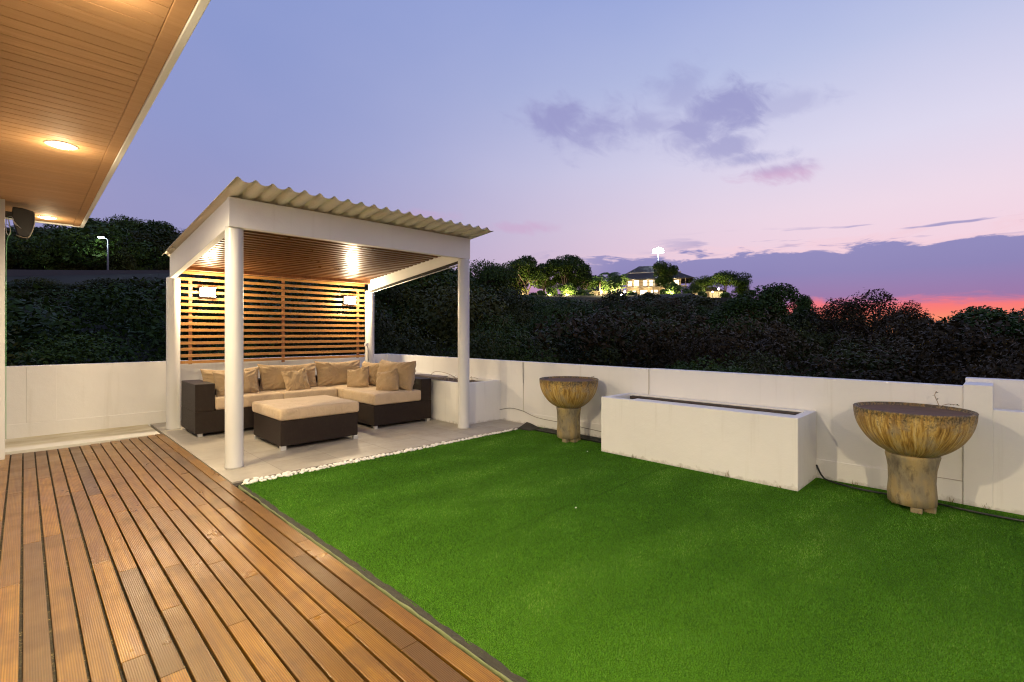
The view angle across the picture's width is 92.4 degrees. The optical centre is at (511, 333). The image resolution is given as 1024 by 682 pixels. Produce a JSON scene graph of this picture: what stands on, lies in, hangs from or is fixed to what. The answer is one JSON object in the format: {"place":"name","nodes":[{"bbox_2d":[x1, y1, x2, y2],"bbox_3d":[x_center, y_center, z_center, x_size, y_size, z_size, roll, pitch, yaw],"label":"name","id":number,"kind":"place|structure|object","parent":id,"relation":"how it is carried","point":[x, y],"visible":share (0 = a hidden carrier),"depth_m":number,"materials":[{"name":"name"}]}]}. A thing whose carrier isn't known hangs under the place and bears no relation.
{"place":"outdoors","nodes":[
{"label":"outdoors","id":0,"kind":"place"},
{"bbox_2d":[5,269,352,286],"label":"road","id":1,"kind":"structure","parent":0,"point":[48,272],"depth_m":42.96,"materials":[{"name":"grey asphalt"}]},
{"bbox_2d":[98,236,108,269],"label":"street lamp","id":2,"kind":"object","parent":1,"relation":"on","point":[107,252],"visible":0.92,"depth_m":48.44,"materials":[{"name":"white metal"}]},
{"bbox_2d":[5,257,889,380],"bbox_3d":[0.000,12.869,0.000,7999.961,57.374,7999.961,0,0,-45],"label":"hill","id":3,"kind":"structure","parent":0,"point":[70,279],"depth_m":41.55,"materials":[{"name":"green plant"}]},
{"bbox_2d":[74,218,105,227],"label":"tree","id":4,"kind":"object","parent":3,"relation":"on","point":[94,222],"visible":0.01,"depth_m":82.80,"materials":[{"name":"green plant"}]},
{"bbox_2d":[103,213,168,239],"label":"tree","id":5,"kind":"object","parent":3,"relation":"on","point":[132,224],"visible":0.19,"depth_m":78.51,"materials":[{"name":"green plant"}]},
{"bbox_2d":[148,221,180,233],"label":"tree","id":6,"kind":"object","parent":3,"relation":"on","point":[168,225],"visible":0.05,"depth_m":87.12,"materials":[{"name":"green plant"}]},
{"bbox_2d":[374,280,439,346],"bbox_3d":[-8.303,-0.384,35.793,7.186,7.728,8.455,0,0,-15],"label":"tree","id":7,"kind":"object","parent":3,"relation":"on","point":[396,307],"visible":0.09,"depth_m":34.18,"materials":[{"name":"green plant"}]},
{"bbox_2d":[410,269,457,338],"bbox_3d":[-6.927,-1.118,39.986,7.187,8.597,7.115,0,0,21],"label":"tree","id":8,"kind":"object","parent":3,"relation":"on","point":[442,277],"visible":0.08,"depth_m":37.57,"materials":[{"name":"green plant"}]},
{"bbox_2d":[433,266,498,336],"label":"tree","id":9,"kind":"object","parent":3,"relation":"on","point":[455,273],"visible":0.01,"depth_m":43.17,"materials":[{"name":"green plant"}]},
{"bbox_2d":[469,258,519,292],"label":"tree","id":10,"kind":"object","parent":3,"relation":"on","point":[497,276],"visible":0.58,"depth_m":51.09,"materials":[{"name":"green plant"}]},
{"bbox_2d":[492,284,528,313],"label":"tree","id":11,"kind":"object","parent":3,"relation":"on","point":[511,289],"visible":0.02,"depth_m":56.88,"materials":[{"name":"green plant"}]},
{"bbox_2d":[5,219,1023,384],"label":"woodland","id":12,"kind":"object","parent":3,"relation":"on","point":[646,326],"visible":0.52,"depth_m":26.26,"materials":[{"name":"green plant"}]},
{"bbox_2d":[510,277,528,288],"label":"tree","id":13,"kind":"object","parent":3,"relation":"on","point":[527,285],"visible":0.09,"depth_m":116.22,"materials":[{"name":"green plant"}]},
{"bbox_2d":[501,255,551,293],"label":"tree","id":14,"kind":"object","parent":3,"relation":"on","point":[530,272],"visible":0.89,"depth_m":109.26,"materials":[{"name":"green plant"}]},
{"bbox_2d":[535,264,559,291],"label":"tree","id":15,"kind":"object","parent":3,"relation":"on","point":[548,284],"visible":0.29,"depth_m":116.62,"materials":[{"name":"green plant"}]},
{"bbox_2d":[651,247,664,260],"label":"floodlight mast","id":16,"kind":"object","parent":3,"relation":"on","point":[658,250],"visible":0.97,"depth_m":125.34,"materials":[{"name":"metal"}]},
{"bbox_2d":[705,296,767,339],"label":"tree","id":17,"kind":"object","parent":3,"relation":"on","point":[740,305],"visible":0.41,"depth_m":42.96,"materials":[{"name":"green plant"}]},
{"bbox_2d":[733,282,802,328],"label":"tree","id":18,"kind":"object","parent":3,"relation":"on","point":[774,297],"visible":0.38,"depth_m":44.57,"materials":[{"name":"green plant"}]},
{"bbox_2d":[784,294,819,330],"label":"tree","id":19,"kind":"object","parent":3,"relation":"on","point":[805,303],"visible":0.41,"depth_m":49.58,"materials":[{"name":"green plant"}]},
{"bbox_2d":[807,298,883,354],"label":"tree","id":20,"kind":"object","parent":3,"relation":"on","point":[829,323],"visible":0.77,"depth_m":42.90,"materials":[{"name":"green plant"}]},
{"bbox_2d":[818,287,907,354],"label":"tree","id":21,"kind":"object","parent":3,"relation":"on","point":[878,311],"visible":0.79,"depth_m":42.09,"materials":[{"name":"green plant"}]},
{"bbox_2d":[879,300,934,346],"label":"tree","id":22,"kind":"object","parent":3,"relation":"on","point":[907,310],"visible":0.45,"depth_m":43.35,"materials":[{"name":"green plant"}]},
{"bbox_2d":[917,305,1006,359],"bbox_3d":[32.809,1.327,34.449,6.690,6.624,5.685,0,0,0],"label":"tree","id":23,"kind":"object","parent":3,"relation":"on","point":[979,309],"visible":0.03,"depth_m":34.06,"materials":[{"name":"green plant"}]},
{"bbox_2d":[938,307,1023,372],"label":"tree","id":24,"kind":"object","parent":3,"relation":"on","point":[1014,324],"visible":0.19,"depth_m":31.28,"materials":[{"name":"green plant"}]},
{"bbox_2d":[5,0,1023,330],"label":"sky","id":25,"kind":"structure","parent":0,"point":[825,149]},
{"bbox_2d":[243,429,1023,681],"bbox_3d":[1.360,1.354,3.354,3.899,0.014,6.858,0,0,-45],"label":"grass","id":26,"kind":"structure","parent":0,"point":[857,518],"depth_m":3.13,"materials":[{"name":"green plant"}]},
{"bbox_2d":[816,465,1023,521],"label":"garden hose","id":27,"kind":"object","parent":26,"relation":"on","point":[950,506],"visible":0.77,"depth_m":3.80,"materials":[{"name":"black rubber"}]},
{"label":"terrace slab","id":28,"kind":"structure","parent":0,"visible":0},
{"bbox_2d":[5,424,159,454],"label":"path","id":29,"kind":"structure","parent":28,"relation":"on","point":[44,442],"depth_m":6.31,"materials":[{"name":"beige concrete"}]},
{"bbox_2d":[0,0,210,459],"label":"house","id":30,"kind":"structure","parent":28,"relation":"on","point":[87,78],"depth_m":2.89,"materials":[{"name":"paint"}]},
{"bbox_2d":[5,207,34,258],"bbox_3d":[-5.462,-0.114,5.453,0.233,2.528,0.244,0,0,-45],"label":"loudspeaker","id":31,"kind":"object","parent":30,"relation":"attached to","point":[23,221],"visible":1,"depth_m":5.39,"materials":[{"name":"black plastic"}]},
{"bbox_2d":[36,215,57,219],"bbox_3d":[-5.744,-1.426,6.064,0.196,0.010,0.196,0,0,-45],"label":"downlight","id":32,"kind":"object","parent":30,"relation":"attached to","point":[47,217],"visible":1,"depth_m":6.04,"materials":[{"name":"paint"}]},
{"bbox_2d":[44,140,78,149],"bbox_3d":[-3.425,-1.426,3.730,0.196,0.010,0.196,0,0,-45],"label":"downlight","id":33,"kind":"object","parent":30,"relation":"attached to","point":[60,145],"visible":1,"depth_m":3.72,"materials":[{"name":"paint"}]},
{"bbox_2d":[5,354,386,438],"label":"parapet wall","id":34,"kind":"structure","parent":28,"relation":"on","point":[40,400],"depth_m":6.86,"materials":[{"name":"white paint"}]},
{"bbox_2d":[0,434,503,681],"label":"deck","id":35,"kind":"structure","parent":28,"relation":"on","point":[286,602],"depth_m":2.57,"materials":[{"name":"brown wood"}]},
{"bbox_2d":[238,485,512,681],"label":"edging strip","id":36,"kind":"object","parent":35,"relation":"on","point":[502,677],"visible":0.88,"depth_m":2.48,"materials":[{"name":"brown wood"}]},
{"bbox_2d":[239,484,527,681],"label":"frayed membrane","id":37,"kind":"object","parent":35,"relation":"on","point":[489,659],"visible":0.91,"depth_m":2.49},
{"bbox_2d":[150,419,522,483],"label":"patio","id":38,"kind":"structure","parent":28,"relation":"on","point":[263,457],"depth_m":5.96,"materials":[{"name":"tile"}]},
{"bbox_2d":[252,395,358,450],"bbox_3d":[-2.646,1.111,6.295,0.989,0.487,0.979,0,0,-45],"label":"ottoman","id":39,"kind":"object","parent":38,"relation":"on","point":[282,424],"visible":1,"depth_m":5.98,"materials":[{"name":"brown wicker"}]},
{"bbox_2d":[181,375,430,436],"bbox_3d":[-2.937,1.010,7.226,2.898,0.689,1.929,0,0,-45],"label":"corner sofa","id":40,"kind":"object","parent":38,"relation":"on","point":[202,407],"visible":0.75,"depth_m":6.99,"materials":[{"name":"brown wicker"}]},
{"bbox_2d":[200,367,259,394],"bbox_3d":[-4.011,0.689,7.016,0.760,0.390,0.228,0,-14,-45],"label":"back cushion","id":41,"kind":"object","parent":40,"relation":"on","point":[207,375],"visible":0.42,"depth_m":6.79,"materials":[{"name":"fabric"}]},
{"bbox_2d":[212,369,258,395],"bbox_3d":[-3.877,0.704,6.908,0.215,0.370,0.580,-23,-14,39],"label":"back cushion","id":42,"kind":"object","parent":40,"relation":"on","point":[250,382],"visible":0.62,"depth_m":6.91,"materials":[{"name":"fabric"}]},
{"bbox_2d":[257,363,317,390],"bbox_3d":[-3.456,0.673,7.591,0.880,0.420,0.228,1,-15,-43],"label":"back cushion","id":43,"kind":"object","parent":40,"relation":"on","point":[271,377],"visible":0.76,"depth_m":7.40,"materials":[{"name":"fabric"}]},
{"bbox_2d":[281,368,310,390],"bbox_3d":[-3.279,0.717,7.456,0.360,0.360,0.158,-8,-19,-39],"label":"throw pillow","id":44,"kind":"object","parent":40,"relation":"on","point":[295,380],"visible":0.88,"depth_m":7.40,"materials":[{"name":"fabric"}]},
{"bbox_2d":[314,360,359,386],"bbox_3d":[-2.881,0.668,8.176,0.780,0.440,0.232,0,-14,-41],"label":"back cushion","id":45,"kind":"object","parent":40,"relation":"on","point":[331,373],"visible":0.67,"depth_m":8.03,"materials":[{"name":"fabric"}]},
{"bbox_2d":[347,366,368,387],"bbox_3d":[-2.471,0.724,7.881,0.380,0.380,0.178,-11,-30,5],"label":"throw pillow","id":46,"kind":"object","parent":40,"relation":"on","point":[358,377],"visible":0.91,"depth_m":7.81,"materials":[{"name":"fabric"}]},
{"bbox_2d":[361,361,378,385],"bbox_3d":[-2.321,0.674,8.155,0.600,0.420,0.215,0,-14,39],"label":"back cushion","id":47,"kind":"object","parent":40,"relation":"on","point":[373,369],"visible":0.38,"depth_m":8.02,"materials":[{"name":"fabric"}]},
{"bbox_2d":[376,368,398,390],"bbox_3d":[-1.872,0.725,7.388,0.380,0.380,0.169,-12,-33,10],"label":"throw pillow","id":48,"kind":"object","parent":40,"relation":"on","point":[388,381],"visible":0.84,"depth_m":7.32,"materials":[{"name":"fabric"}]},
{"bbox_2d":[376,359,415,390],"bbox_3d":[-1.796,0.649,7.607,0.800,0.470,0.295,0,-12,35],"label":"back cushion","id":49,"kind":"object","parent":40,"relation":"on","point":[406,371],"visible":0.66,"depth_m":7.39,"materials":[{"name":"fabric"}]},
{"bbox_2d":[162,176,492,468],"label":"pavilion","id":50,"kind":"structure","parent":38,"relation":"on","point":[238,230],"depth_m":6.68,"materials":[{"name":"paint"}]},
{"bbox_2d":[199,287,214,297],"bbox_3d":[-4.504,-0.605,7.270,0.200,0.150,0.105,0,0,-45],"label":"wall lamp","id":51,"kind":"object","parent":50,"relation":"attached to","point":[208,292],"visible":1,"depth_m":7.23,"materials":[{"name":"paint"}]},
{"bbox_2d":[344,296,355,304],"bbox_3d":[-2.919,-0.590,8.845,0.200,0.150,0.105,0,0,-45],"label":"wall lamp","id":52,"kind":"object","parent":50,"relation":"attached to","point":[349,300],"visible":1,"depth_m":8.81,"materials":[{"name":"paint"}]},
{"bbox_2d":[415,372,499,423],"bbox_3d":[-1.627,1.070,8.639,0.751,0.660,3.350,0,0,-45],"label":"planter box","id":53,"kind":"object","parent":38,"relation":"on","point":[484,400],"visible":0.27,"depth_m":7.51,"materials":[{"name":"concrete"}]},
{"bbox_2d":[415,373,447,377],"bbox_3d":[-1.340,0.685,7.867,0.210,0.020,0.750,0,0,-45],"label":"plank","id":54,"kind":"object","parent":53,"relation":"on","point":[430,375],"visible":0.8,"depth_m":7.80,"materials":[{"name":"grey wood"}]},
{"bbox_2d":[428,371,477,381],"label":"dry stems","id":55,"kind":"object","parent":53,"relation":"on","point":[449,377],"visible":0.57,"depth_m":7.81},
{"bbox_2d":[233,429,517,487],"bbox_3d":[-1.190,1.388,5.719,3.705,0.040,0.099,0,0,-45],"label":"gravel trench","id":56,"kind":"object","parent":28,"relation":"on","point":[236,484],"visible":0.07,"depth_m":4.78,"materials":[{"name":"white gravel"}]},
{"bbox_2d":[242,427,1023,681],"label":"lawn","id":57,"kind":"structure","parent":28,"relation":"on","point":[485,639],"depth_m":2.72,"materials":[{"name":"green plant"}]},
{"bbox_2d":[518,422,541,430],"bbox_3d":[0.255,1.322,6.929,0.292,0.086,0.203,0,0,30],"label":"turf corner","id":58,"kind":"object","parent":57,"relation":"on","point":[527,426],"visible":0.98,"depth_m":6.94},
{"bbox_2d":[535,428,600,442],"bbox_3d":[0.860,1.357,6.438,0.196,0.026,1.320,0,0,-45],"label":"turf edge","id":59,"kind":"object","parent":57,"relation":"on","point":[582,436],"visible":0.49,"depth_m":6.41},
{"bbox_2d":[539,376,598,442],"bbox_3d":[0.718,0.970,6.227,0.750,0.784,0.751,0,0,-45],"label":"stone bowl","id":60,"kind":"object","parent":57,"relation":"on","point":[568,397],"visible":1,"depth_m":6.07,"materials":[{"name":"stone"}]},
{"bbox_2d":[601,393,815,490],"bbox_3d":[1.950,1.067,5.145,0.579,0.665,2.030,0,0,-45],"label":"planter box","id":61,"kind":"object","parent":57,"relation":"on","point":[771,446],"visible":0.96,"depth_m":4.76,"materials":[{"name":"concrete"}]},
{"bbox_2d":[631,454,991,508],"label":"weeds","id":62,"kind":"object","parent":57,"relation":"on","point":[780,487],"visible":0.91,"depth_m":4.40,"materials":[{"name":"green plant"}]},
{"bbox_2d":[853,401,978,514],"bbox_3d":[3.118,0.974,3.826,0.758,0.777,0.759,0,0,-45],"label":"stone bowl","id":63,"kind":"object","parent":57,"relation":"on","point":[916,441],"visible":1,"depth_m":3.68,"materials":[{"name":"stone"}]},
{"bbox_2d":[932,391,958,407],"bbox_3d":[3.427,0.528,3.877,0.164,0.135,0.038,0,0,41],"label":"seedling","id":64,"kind":"object","parent":63,"relation":"on","point":[938,398],"visible":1,"depth_m":3.91,"materials":[{"name":"green plant"}]},
{"bbox_2d":[387,354,962,503],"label":"parapet wall","id":65,"kind":"structure","parent":28,"relation":"on","point":[848,450],"depth_m":4.97,"materials":[{"name":"white paint"}]},
{"bbox_2d":[500,408,600,431],"bbox_3d":[0.600,1.219,6.902,2.246,0.150,0.014,0,0,45],"label":"cable","id":66,"kind":"object","parent":65,"relation":"attached to","point":[545,419],"visible":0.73,"depth_m":7.11,"materials":[{"name":"black rubber"}]},
{"bbox_2d":[937,382,993,509],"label":"parapet pier","id":67,"kind":"structure","parent":28,"relation":"on","point":[978,397],"depth_m":3.84,"materials":[{"name":"white paint"}]},
{"bbox_2d":[965,377,1023,514],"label":"parapet wall","id":68,"kind":"structure","parent":28,"relation":"on","point":[1008,452],"depth_m":3.74,"materials":[{"name":"paint"}]},
{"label":"garden lawn","id":69,"kind":"structure","parent":0,"visible":0},
{"bbox_2d":[545,286,557,294],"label":"tree","id":70,"kind":"object","parent":69,"relation":"on","point":[551,290],"visible":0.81,"depth_m":106.05,"materials":[{"name":"green plant"}]},
{"bbox_2d":[546,254,587,289],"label":"tree","id":71,"kind":"object","parent":69,"relation":"on","point":[567,265],"visible":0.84,"depth_m":108.26,"materials":[{"name":"green plant"}]},
{"bbox_2d":[558,282,576,295],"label":"tree","id":72,"kind":"object","parent":69,"relation":"on","point":[568,288],"visible":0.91,"depth_m":105.44,"materials":[{"name":"green plant"}]},
{"bbox_2d":[546,293,593,295],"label":"hedge","id":73,"kind":"object","parent":69,"relation":"on","point":[564,294],"visible":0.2,"depth_m":104.58,"materials":[{"name":"green plant"}]},
{"bbox_2d":[574,289,584,294],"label":"shrub","id":74,"kind":"object","parent":69,"relation":"on","point":[577,291],"visible":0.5,"depth_m":104.38,"materials":[{"name":"green plant"}]},
{"bbox_2d":[567,263,598,290],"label":"tree","id":75,"kind":"object","parent":69,"relation":"on","point":[583,282],"visible":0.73,"depth_m":108.08,"materials":[{"name":"green plant"}]},
{"bbox_2d":[576,289,594,294],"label":"shrub","id":76,"kind":"object","parent":69,"relation":"on","point":[585,293],"visible":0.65,"depth_m":104.19,"materials":[{"name":"green plant"}]},
{"bbox_2d":[588,275,608,294],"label":"palm tree","id":77,"kind":"object","parent":69,"relation":"on","point":[599,279],"visible":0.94,"depth_m":106.96,"materials":[{"name":"green plant"}]},
{"bbox_2d":[588,285,611,294],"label":"outbuilding","id":78,"kind":"structure","parent":69,"relation":"on","point":[596,291],"depth_m":112.11,"materials":[{"name":"paint"}]},
{"bbox_2d":[599,272,619,282],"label":"palm tree","id":79,"kind":"object","parent":69,"relation":"on","point":[609,274],"visible":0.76,"depth_m":108.60,"materials":[{"name":"green plant"}]},
{"bbox_2d":[601,275,624,292],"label":"tree","id":80,"kind":"object","parent":69,"relation":"on","point":[614,283],"visible":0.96,"depth_m":104.79,"materials":[{"name":"green plant"}]},
{"bbox_2d":[610,274,628,290],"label":"palm tree","id":81,"kind":"object","parent":69,"relation":"on","point":[624,277],"visible":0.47,"depth_m":107.42,"materials":[{"name":"green plant"}]},
{"bbox_2d":[622,266,693,294],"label":"villa","id":82,"kind":"object","parent":69,"relation":"on","point":[641,279],"visible":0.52,"depth_m":116.03,"materials":[{"name":"paint"}]},
{"bbox_2d":[633,280,638,285],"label":"window","id":83,"kind":"structure","parent":82,"relation":"in","point":[634,281],"depth_m":117.00,"materials":[{"name":"white"}]},
{"bbox_2d":[652,260,678,287],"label":"tree","id":84,"kind":"object","parent":69,"relation":"on","point":[664,271],"visible":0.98,"depth_m":107.95,"materials":[{"name":"green plant"}]},
{"bbox_2d":[659,282,682,293],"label":"tree","id":85,"kind":"object","parent":69,"relation":"on","point":[673,288],"visible":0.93,"depth_m":104.22,"materials":[{"name":"green plant"}]},
{"bbox_2d":[682,289,692,293],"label":"shrub","id":86,"kind":"object","parent":69,"relation":"on","point":[688,291],"visible":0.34,"depth_m":104.59,"materials":[{"name":"green plant"}]},
{"bbox_2d":[681,284,705,293],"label":"tree","id":87,"kind":"object","parent":69,"relation":"on","point":[697,288],"visible":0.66,"depth_m":107.76,"materials":[{"name":"green plant"}]},
{"bbox_2d":[697,291,706,296],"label":"shrub","id":88,"kind":"object","parent":69,"relation":"on","point":[702,293],"visible":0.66,"depth_m":104.68,"materials":[{"name":"green plant"}]},
{"bbox_2d":[689,275,716,288],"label":"tree","id":89,"kind":"object","parent":69,"relation":"on","point":[702,282],"visible":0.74,"depth_m":112.18,"materials":[{"name":"green plant"}]},
{"bbox_2d":[695,287,724,297],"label":"outbuilding","id":90,"kind":"structure","parent":69,"relation":"on","point":[709,292],"depth_m":111.65,"materials":[{"name":"paint"}]},
{"bbox_2d":[719,292,731,297],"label":"shrub","id":91,"kind":"object","parent":69,"relation":"on","point":[724,295],"visible":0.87,"depth_m":104.72,"materials":[{"name":"green plant"}]},
{"bbox_2d":[706,270,752,292],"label":"tree","id":92,"kind":"object","parent":69,"relation":"on","point":[720,279],"visible":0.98,"depth_m":110.01,"materials":[{"name":"green plant"}]},
{"bbox_2d":[731,281,753,296],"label":"tree","id":93,"kind":"object","parent":69,"relation":"on","point":[738,290],"visible":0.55,"depth_m":110.71,"materials":[{"name":"green plant"}]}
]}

